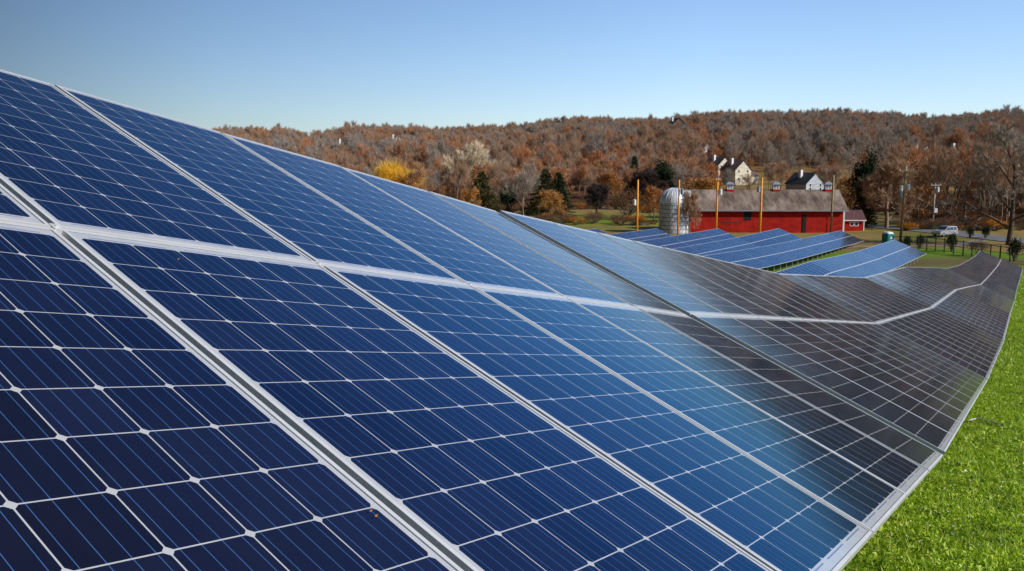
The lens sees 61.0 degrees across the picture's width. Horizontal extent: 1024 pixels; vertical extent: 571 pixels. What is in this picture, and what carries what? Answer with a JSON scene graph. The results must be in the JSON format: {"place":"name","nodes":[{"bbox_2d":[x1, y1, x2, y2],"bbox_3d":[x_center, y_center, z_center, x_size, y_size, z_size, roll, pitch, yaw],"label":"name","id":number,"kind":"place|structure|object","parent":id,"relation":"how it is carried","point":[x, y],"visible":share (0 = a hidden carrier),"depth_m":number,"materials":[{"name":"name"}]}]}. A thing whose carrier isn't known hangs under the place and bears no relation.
{"place":"outdoors","nodes":[
{"label":"outdoors","id":0,"kind":"place"},
{"bbox_2d":[0,0,1023,135],"label":"sky","id":1,"kind":"structure","parent":0,"point":[302,65],"materials":[{"name":"blue"}]},
{"bbox_2d":[427,152,1023,570],"bbox_3d":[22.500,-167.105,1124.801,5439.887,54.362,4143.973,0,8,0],"label":"ground","id":2,"kind":"structure","parent":0,"point":[929,258],"depth_m":142.60,"materials":[{"name":"green plant"}]},
{"bbox_2d":[371,156,429,189],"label":"willow tree","id":3,"kind":"object","parent":2,"relation":"on","point":[391,172],"visible":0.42,"depth_m":245.11,"materials":[{"name":"yellow plant"}]},
{"bbox_2d":[396,167,434,191],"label":"russet tree","id":4,"kind":"object","parent":2,"relation":"on","point":[417,176],"visible":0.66,"depth_m":241.81,"materials":[{"name":"brown plant"}]},
{"bbox_2d":[434,174,456,197],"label":"russet tree","id":5,"kind":"object","parent":2,"relation":"on","point":[441,191],"visible":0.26,"depth_m":274.27,"materials":[{"name":"brown plant"}]},
{"bbox_2d":[444,176,465,199],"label":"russet tree","id":6,"kind":"object","parent":2,"relation":"on","point":[450,187],"visible":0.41,"depth_m":267.98,"materials":[{"name":"brown plant"}]},
{"bbox_2d":[444,161,469,198],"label":"bare tree","id":7,"kind":"object","parent":2,"relation":"on","point":[461,171],"visible":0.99,"depth_m":247.27,"materials":[{"name":"brown plant"}]},
{"bbox_2d":[458,186,481,205],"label":"orange tree","id":8,"kind":"object","parent":2,"relation":"on","point":[469,197],"visible":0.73,"depth_m":212.45,"materials":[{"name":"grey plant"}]},
{"bbox_2d":[440,138,501,188],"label":"bare tree","id":9,"kind":"object","parent":2,"relation":"on","point":[471,157],"visible":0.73,"depth_m":280.10,"materials":[{"name":"grey plant"}]},
{"bbox_2d":[0,69,942,570],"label":"solar table","id":10,"kind":"object","parent":2,"relation":"on","point":[290,361],"visible":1,"depth_m":2.45,"materials":[{"name":"glass"}]},
{"bbox_2d":[457,158,501,194],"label":"russet tree","id":11,"kind":"object","parent":2,"relation":"on","point":[476,169],"visible":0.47,"depth_m":261.53,"materials":[{"name":"brown plant"}]},
{"bbox_2d":[471,171,502,210],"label":"fir tree","id":12,"kind":"object","parent":2,"relation":"on","point":[484,187],"visible":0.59,"depth_m":219.88,"materials":[{"name":"green plant"}]},
{"bbox_2d":[479,160,505,198],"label":"bare tree","id":13,"kind":"object","parent":2,"relation":"on","point":[493,174],"visible":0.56,"depth_m":269.26,"materials":[{"name":"brown plant"}]},
{"bbox_2d":[490,170,514,194],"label":"bare tree","id":14,"kind":"object","parent":2,"relation":"on","point":[504,180],"visible":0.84,"depth_m":259.27,"materials":[{"name":"brown plant"}]},
{"bbox_2d":[497,181,519,211],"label":"pine tree","id":15,"kind":"object","parent":2,"relation":"on","point":[506,199],"visible":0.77,"depth_m":233.74,"materials":[{"name":"green plant"}]},
{"bbox_2d":[502,168,542,214],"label":"bare tree","id":16,"kind":"object","parent":2,"relation":"on","point":[522,176],"visible":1,"depth_m":225.02,"materials":[{"name":"grey plant"}]},
{"bbox_2d":[519,160,541,201],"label":"bare tree","id":17,"kind":"object","parent":2,"relation":"on","point":[531,172],"visible":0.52,"depth_m":274.02,"materials":[{"name":"grey plant"}]},
{"bbox_2d":[524,168,567,214],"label":"spruce tree","id":18,"kind":"object","parent":2,"relation":"on","point":[545,174],"visible":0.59,"depth_m":227.85,"materials":[{"name":"green plant"}]},
{"bbox_2d":[536,188,566,213],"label":"orange tree","id":19,"kind":"object","parent":2,"relation":"on","point":[549,200],"visible":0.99,"depth_m":212.15,"materials":[{"name":"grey plant"}]},
{"bbox_2d":[541,165,574,192],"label":"russet tree","id":20,"kind":"object","parent":2,"relation":"on","point":[563,170],"visible":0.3,"depth_m":281.18,"materials":[{"name":"brown plant"}]},
{"bbox_2d":[549,172,576,214],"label":"spruce tree","id":21,"kind":"object","parent":2,"relation":"on","point":[560,185],"visible":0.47,"depth_m":233.70,"materials":[{"name":"green plant"}]},
{"bbox_2d":[569,163,590,194],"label":"bare tree","id":22,"kind":"object","parent":2,"relation":"on","point":[581,172],"visible":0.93,"depth_m":321.44,"materials":[{"name":"brown plant"}]},
{"bbox_2d":[583,183,610,212],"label":"tree","id":23,"kind":"object","parent":2,"relation":"on","point":[595,194],"visible":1,"depth_m":222.83,"materials":[{"name":"brown plant"}]},
{"bbox_2d":[592,169,624,203],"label":"orange tree","id":24,"kind":"object","parent":2,"relation":"on","point":[607,177],"visible":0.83,"depth_m":296.65,"materials":[{"name":"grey plant"}]},
{"bbox_2d":[210,104,1023,191],"bbox_3d":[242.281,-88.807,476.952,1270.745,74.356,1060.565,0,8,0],"label":"woodland","id":25,"kind":"object","parent":2,"relation":"on","point":[838,135],"visible":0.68,"depth_m":495.82,"materials":[{"name":"brown plant"}]},
{"bbox_2d":[608,232,646,240],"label":"solar table","id":26,"kind":"object","parent":2,"relation":"on","point":[632,236],"visible":0.48,"depth_m":126.96,"materials":[{"name":"glass"}]},
{"bbox_2d":[605,186,651,217],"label":"brown tree","id":27,"kind":"object","parent":2,"relation":"on","point":[617,199],"visible":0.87,"depth_m":213.17,"materials":[{"name":"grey plant"}]},
{"bbox_2d":[618,168,641,194],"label":"russet tree","id":28,"kind":"object","parent":2,"relation":"on","point":[626,174],"visible":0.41,"depth_m":314.18,"materials":[{"name":"brown plant"}]},
{"bbox_2d":[618,153,644,191],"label":"bare tree","id":29,"kind":"object","parent":2,"relation":"on","point":[627,166],"visible":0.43,"depth_m":345.62,"materials":[{"name":"grey plant"}]},
{"bbox_2d":[633,180,638,230],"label":"utility pole","id":30,"kind":"object","parent":2,"relation":"on","point":[634,201],"visible":0.94,"depth_m":151.24,"materials":[{"name":"orange wood"}]},
{"bbox_2d":[623,166,669,201],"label":"dark bare tree","id":31,"kind":"object","parent":2,"relation":"on","point":[649,177],"visible":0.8,"depth_m":258.15,"materials":[{"name":"brown plant"}]},
{"bbox_2d":[632,228,671,239],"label":"solar table","id":32,"kind":"object","parent":2,"relation":"on","point":[655,233],"visible":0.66,"depth_m":133.74,"materials":[{"name":"glass"}]},
{"bbox_2d":[642,184,663,218],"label":"orange tree","id":33,"kind":"object","parent":2,"relation":"on","point":[650,191],"visible":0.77,"depth_m":203.33,"materials":[{"name":"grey plant"}]},
{"bbox_2d":[649,155,680,193],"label":"pine tree","id":34,"kind":"object","parent":2,"relation":"on","point":[663,172],"visible":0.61,"depth_m":295.22,"materials":[{"name":"green plant"}]},
{"bbox_2d":[643,236,689,248],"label":"solar table","id":35,"kind":"object","parent":2,"relation":"on","point":[670,242],"visible":0.68,"depth_m":117.20,"materials":[{"name":"glass"}]},
{"bbox_2d":[659,188,690,233],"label":"silo","id":36,"kind":"object","parent":2,"relation":"on","point":[668,206],"visible":0.81,"depth_m":166.20,"materials":[{"name":"metal"}]},
{"bbox_2d":[669,163,688,187],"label":"bare tree","id":37,"kind":"object","parent":2,"relation":"on","point":[678,171],"visible":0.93,"depth_m":290.96,"materials":[{"name":"brown plant"}]},
{"bbox_2d":[677,180,683,234],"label":"utility pole","id":38,"kind":"object","parent":2,"relation":"on","point":[681,190],"visible":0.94,"depth_m":151.29,"materials":[{"name":"orange wood"}]},
{"bbox_2d":[673,246,704,255],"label":"solar table","id":39,"kind":"object","parent":2,"relation":"on","point":[687,249],"visible":0.22,"depth_m":102.04,"materials":[{"name":"glass"}]},
{"bbox_2d":[682,189,701,232],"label":"bare bush","id":40,"kind":"object","parent":2,"relation":"on","point":[692,199],"visible":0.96,"depth_m":165.36,"materials":[{"name":"brown plant"}]},
{"bbox_2d":[672,232,713,245],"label":"solar table","id":41,"kind":"object","parent":2,"relation":"on","point":[693,238],"visible":0.78,"depth_m":125.26,"materials":[{"name":"glass"}]},
{"bbox_2d":[686,161,722,189],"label":"russet tree","id":42,"kind":"object","parent":2,"relation":"on","point":[712,165],"visible":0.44,"depth_m":294.29,"materials":[{"name":"brown plant"}]},
{"bbox_2d":[680,174,735,189],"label":"orange tree","id":43,"kind":"object","parent":2,"relation":"on","point":[704,183],"visible":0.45,"depth_m":211.07,"materials":[{"name":"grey plant"}]},
{"bbox_2d":[689,241,732,254],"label":"solar table","id":44,"kind":"object","parent":2,"relation":"on","point":[710,248],"visible":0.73,"depth_m":107.80,"materials":[{"name":"glass"}]},
{"bbox_2d":[703,155,727,176],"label":"house","id":45,"kind":"structure","parent":2,"relation":"on","point":[720,162],"depth_m":417.09,"materials":[{"name":"beige"}]},
{"bbox_2d":[697,228,736,240],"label":"solar table","id":46,"kind":"object","parent":2,"relation":"on","point":[717,234],"visible":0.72,"depth_m":133.78,"materials":[{"name":"glass"}]},
{"bbox_2d":[715,178,721,228],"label":"utility pole","id":47,"kind":"object","parent":2,"relation":"on","point":[720,193],"visible":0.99,"depth_m":151.25,"materials":[{"name":"orange wood"}]},
{"bbox_2d":[717,167,741,189],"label":"bare tree","id":48,"kind":"object","parent":2,"relation":"on","point":[728,175],"visible":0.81,"depth_m":287.55,"materials":[{"name":"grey plant"}]},
{"bbox_2d":[441,191,1023,230],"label":"undergrowth","id":49,"kind":"object","parent":2,"relation":"on","point":[911,222],"visible":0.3,"depth_m":195.96,"materials":[{"name":"brown plant"}]},
{"bbox_2d":[715,237,756,250],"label":"solar table","id":50,"kind":"object","parent":2,"relation":"on","point":[736,244],"visible":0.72,"depth_m":116.32,"materials":[{"name":"glass"}]},
{"bbox_2d":[707,250,770,268],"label":"solar table","id":51,"kind":"object","parent":2,"relation":"on","point":[739,257],"visible":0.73,"depth_m":91.44,"materials":[{"name":"glass"}]},
{"bbox_2d":[499,210,987,456],"bbox_3d":[3.945,0.894,11.203,3.673,4.040,10.418,5,9,30],"label":"solar table","id":52,"kind":"object","parent":2,"relation":"on","point":[921,394],"visible":0.94,"depth_m":8.52,"materials":[{"name":"glass"}]},
{"bbox_2d":[738,233,780,246],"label":"solar table","id":53,"kind":"object","parent":2,"relation":"on","point":[758,239],"visible":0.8,"depth_m":124.84,"materials":[{"name":"laminate"}]},
{"bbox_2d":[757,177,762,232],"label":"utility pole","id":54,"kind":"object","parent":2,"relation":"on","point":[761,193],"visible":0.96,"depth_m":151.28,"materials":[{"name":"orange wood"}]},
{"bbox_2d":[684,182,848,232],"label":"barn","id":55,"kind":"structure","parent":2,"relation":"on","point":[799,211],"depth_m":170.05,"materials":[{"name":"red wood"}]},
{"bbox_2d":[827,217,840,232],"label":"sliding door","id":56,"kind":"structure","parent":55,"relation":"in","point":[836,222],"depth_m":169.49,"materials":[{"name":"red wood"}]},
{"bbox_2d":[740,246,795,271],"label":"solar table","id":57,"kind":"object","parent":2,"relation":"on","point":[769,256],"visible":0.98,"depth_m":98.94,"materials":[{"name":"laminate"}]},
{"bbox_2d":[762,162,776,189],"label":"bare tree","id":58,"kind":"object","parent":2,"relation":"on","point":[767,168],"visible":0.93,"depth_m":353.55,"materials":[{"name":"brown plant"}]},
{"bbox_2d":[766,160,789,186],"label":"bare tree","id":59,"kind":"object","parent":2,"relation":"on","point":[781,168],"visible":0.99,"depth_m":303.64,"materials":[{"name":"brown plant"}]},
{"bbox_2d":[766,160,793,189],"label":"russet tree","id":60,"kind":"object","parent":2,"relation":"on","point":[776,173],"visible":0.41,"depth_m":359.73,"materials":[{"name":"brown plant"}]},
{"bbox_2d":[760,228,801,242],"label":"solar table","id":61,"kind":"object","parent":2,"relation":"on","point":[780,235],"visible":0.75,"depth_m":133.25,"materials":[{"name":"laminate"}]},
{"bbox_2d":[768,241,816,266],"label":"solar table","id":62,"kind":"object","parent":2,"relation":"on","point":[793,250],"visible":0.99,"depth_m":107.47,"materials":[{"name":"laminate"}]},
{"bbox_2d":[784,170,823,189],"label":"house","id":63,"kind":"structure","parent":2,"relation":"on","point":[800,180],"depth_m":339.06,"materials":[{"name":"grey paint"}]},
{"bbox_2d":[775,262,839,275],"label":"solar table","id":64,"kind":"object","parent":2,"relation":"on","point":[808,268],"visible":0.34,"depth_m":67.16,"materials":[{"name":"laminate"}]},
{"bbox_2d":[789,237,834,260],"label":"solar table","id":65,"kind":"object","parent":2,"relation":"on","point":[812,245],"visible":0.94,"depth_m":116.00,"materials":[{"name":"laminate"}]},
{"bbox_2d":[816,162,839,185],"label":"bare tree","id":66,"kind":"object","parent":2,"relation":"on","point":[825,179],"visible":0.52,"depth_m":296.52,"materials":[{"name":"brown plant"}]},
{"bbox_2d":[809,234,849,253],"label":"solar table","id":67,"kind":"object","parent":2,"relation":"on","point":[829,241],"visible":0.99,"depth_m":124.62,"materials":[{"name":"glass"}]},
{"bbox_2d":[829,175,834,232],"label":"utility pole","id":68,"kind":"object","parent":2,"relation":"on","point":[831,216],"visible":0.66,"depth_m":151.38,"materials":[{"name":"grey wood"}]},
{"bbox_2d":[819,161,845,188],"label":"bare tree","id":69,"kind":"object","parent":2,"relation":"on","point":[834,171],"visible":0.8,"depth_m":287.96,"materials":[{"name":"brown plant"}]},
{"bbox_2d":[810,256,875,277],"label":"solar table","id":70,"kind":"object","parent":2,"relation":"on","point":[838,265],"visible":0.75,"depth_m":73.71,"materials":[{"name":"glass"}]},
{"bbox_2d":[826,230,863,248],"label":"solar table","id":71,"kind":"object","parent":2,"relation":"on","point":[846,237],"visible":0.97,"depth_m":133.16,"materials":[{"name":"glass"}]},
{"bbox_2d":[834,173,869,209],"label":"orange tree","id":72,"kind":"object","parent":2,"relation":"on","point":[847,185],"visible":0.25,"depth_m":214.53,"materials":[{"name":"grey plant"}]},
{"bbox_2d":[844,210,866,230],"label":"shed","id":73,"kind":"structure","parent":2,"relation":"on","point":[855,220],"depth_m":172.77,"materials":[{"name":"red wood"}]},
{"bbox_2d":[852,191,878,225],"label":"fir tree","id":74,"kind":"object","parent":2,"relation":"on","point":[862,200],"visible":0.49,"depth_m":182.92,"materials":[{"name":"green plant"}]},
{"bbox_2d":[839,250,897,273],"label":"solar table","id":75,"kind":"object","parent":2,"relation":"on","point":[869,262],"visible":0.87,"depth_m":81.99,"materials":[{"name":"glass"}]},
{"bbox_2d":[845,148,898,220],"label":"pine tree","id":76,"kind":"object","parent":2,"relation":"on","point":[862,171],"visible":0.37,"depth_m":193.34,"materials":[{"name":"green plant"}]},
{"bbox_2d":[860,244,912,267],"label":"solar table","id":77,"kind":"object","parent":2,"relation":"on","point":[889,256],"visible":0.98,"depth_m":90.49,"materials":[{"name":"laminate"}]},
{"bbox_2d":[855,157,925,227],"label":"spreading tree","id":78,"kind":"object","parent":2,"relation":"on","point":[888,174],"visible":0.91,"depth_m":175.78,"materials":[{"name":"brown plant"}]},
{"bbox_2d":[778,273,1003,378],"bbox_3d":[9.117,1.127,20.027,3.696,3.621,10.350,5,9,31],"label":"solar table","id":79,"kind":"object","parent":2,"relation":"on","point":[970,348],"visible":0.94,"depth_m":18.49,"materials":[{"name":"glass"}]},
{"bbox_2d":[883,140,920,207],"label":"tall tree","id":80,"kind":"object","parent":2,"relation":"on","point":[904,146],"visible":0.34,"depth_m":220.05,"materials":[{"name":"brown plant"}]},
{"bbox_2d":[879,240,926,266],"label":"solar table","id":81,"kind":"object","parent":2,"relation":"on","point":[904,249],"visible":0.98,"depth_m":99.02,"materials":[{"name":"glass"}]},
{"bbox_2d":[899,165,913,241],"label":"utility pole","id":82,"kind":"object","parent":2,"relation":"on","point":[903,188],"visible":0.98,"depth_m":146.08,"materials":[{"name":"brown wood"}]},
{"bbox_2d":[898,144,938,214],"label":"bare tree","id":83,"kind":"object","parent":2,"relation":"on","point":[913,154],"visible":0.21,"depth_m":190.95,"materials":[{"name":"brown plant"}]},
{"bbox_2d":[891,155,948,224],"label":"russet tree","id":84,"kind":"object","parent":2,"relation":"on","point":[927,188],"visible":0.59,"depth_m":180.55,"materials":[{"name":"brown plant"}]},
{"bbox_2d":[915,140,940,206],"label":"bare tree","id":85,"kind":"object","parent":2,"relation":"on","point":[934,146],"visible":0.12,"depth_m":224.33,"materials":[{"name":"brown plant"}]},
{"bbox_2d":[842,265,1023,570],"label":"lawn grass","id":86,"kind":"structure","parent":2,"relation":"on","point":[904,525],"depth_m":7.96,"materials":[{"name":"green plant"}]},
{"bbox_2d":[850,348,1023,570],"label":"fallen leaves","id":87,"kind":"object","parent":2,"relation":"on","point":[963,494],"visible":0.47,"depth_m":7.58,"materials":[{"name":"brown plant"}]},
{"bbox_2d":[864,267,1010,340],"bbox_3d":[14.191,1.004,28.547,3.696,3.323,9.861,5,9,31],"label":"solar table","id":88,"kind":"object","parent":2,"relation":"on","point":[952,303],"visible":0.95,"depth_m":27.57,"materials":[{"name":"laminate"}]},
{"bbox_2d":[918,144,966,218],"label":"tall tree","id":89,"kind":"object","parent":2,"relation":"on","point":[942,166],"visible":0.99,"depth_m":176.13,"materials":[{"name":"brown plant"}]},
{"bbox_2d":[926,144,961,215],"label":"tall tree","id":90,"kind":"object","parent":2,"relation":"on","point":[947,186],"visible":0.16,"depth_m":193.91,"materials":[{"name":"brown plant"}]},
{"bbox_2d":[892,236,1023,261],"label":"wire fence","id":91,"kind":"object","parent":2,"relation":"on","point":[963,247],"visible":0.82,"depth_m":108.86,"materials":[{"name":"black metal"}]},
{"bbox_2d":[906,267,1012,313],"bbox_3d":[19.291,0.662,37.142,3.680,3.700,10.572,5,9,30],"label":"solar table","id":92,"kind":"object","parent":2,"relation":"on","point":[940,277],"visible":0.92,"depth_m":36.30,"materials":[{"name":"laminate"}]},
{"bbox_2d":[933,132,997,215],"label":"bare tree","id":93,"kind":"object","parent":2,"relation":"on","point":[967,143],"visible":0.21,"depth_m":185.97,"materials":[{"name":"brown plant"}]},
{"bbox_2d":[943,145,988,215],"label":"tall tree","id":94,"kind":"object","parent":2,"relation":"on","point":[966,162],"visible":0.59,"depth_m":177.72,"materials":[{"name":"brown plant"}]},
{"bbox_2d":[930,267,1014,305],"bbox_3d":[24.565,0.516,46.072,3.646,3.738,10.560,5,9,31],"label":"solar table","id":95,"kind":"object","parent":2,"relation":"on","point":[963,279],"visible":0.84,"depth_m":45.41,"materials":[{"name":"laminate"}]},
{"bbox_2d":[930,118,1023,244],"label":"bare tree","id":96,"kind":"object","parent":2,"relation":"on","point":[1007,135],"visible":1,"depth_m":139.42,"materials":[{"name":"brown plant"}]},
{"bbox_2d":[959,173,998,207],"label":"russet tree","id":97,"kind":"object","parent":2,"relation":"on","point":[976,187],"visible":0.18,"depth_m":250.40,"materials":[{"name":"brown plant"}]},
{"bbox_2d":[948,266,1016,300],"bbox_3d":[29.947,0.221,55.212,3.666,3.478,11.088,5,9,30],"label":"solar table","id":98,"kind":"object","parent":2,"relation":"on","point":[1007,292],"visible":0.94,"depth_m":54.49,"materials":[{"name":"laminate"}]},
{"bbox_2d":[959,261,1018,290],"bbox_3d":[35.244,-0.275,64.136,3.698,3.104,10.135,5,9,31],"label":"solar table","id":99,"kind":"object","parent":2,"relation":"on","point":[994,276],"visible":0.91,"depth_m":63.66,"materials":[{"name":"laminate"}]},
{"bbox_2d":[968,256,1020,281],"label":"solar table","id":100,"kind":"object","parent":2,"relation":"on","point":[995,268],"visible":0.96,"depth_m":71.86,"materials":[{"name":"glass"}]},
{"bbox_2d":[975,251,1022,275],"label":"solar table","id":101,"kind":"object","parent":2,"relation":"on","point":[999,262],"visible":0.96,"depth_m":79.48,"materials":[{"name":"glass"}]},
{"bbox_2d":[982,146,1017,216],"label":"bare tree","id":102,"kind":"object","parent":2,"relation":"on","point":[1001,172],"visible":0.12,"depth_m":187.75,"materials":[{"name":"brown plant"}]},
{"bbox_2d":[982,149,1023,228],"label":"bare tree","id":103,"kind":"object","parent":2,"relation":"on","point":[1002,178],"visible":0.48,"depth_m":172.48,"materials":[{"name":"brown plant"}]},
{"bbox_2d":[1006,236,1023,261],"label":"young evergreen","id":104,"kind":"object","parent":2,"relation":"on","point":[1015,244],"visible":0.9,"depth_m":101.33,"materials":[{"name":"green plant"}]},
{"bbox_2d":[719,158,758,184],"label":"house","id":105,"kind":"structure","parent":0,"point":[740,167],"depth_m":393.23,"materials":[{"name":"beige"}]},
{"bbox_2d":[864,224,1023,243],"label":"road","id":106,"kind":"structure","parent":0,"point":[990,237],"depth_m":156.92,"materials":[{"name":"grey asphalt"}]},
{"bbox_2d":[931,225,957,236],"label":"parked van","id":107,"kind":"object","parent":106,"relation":"on","point":[942,230],"visible":0.88,"depth_m":154.43,"materials":[{"name":"silver metal"}]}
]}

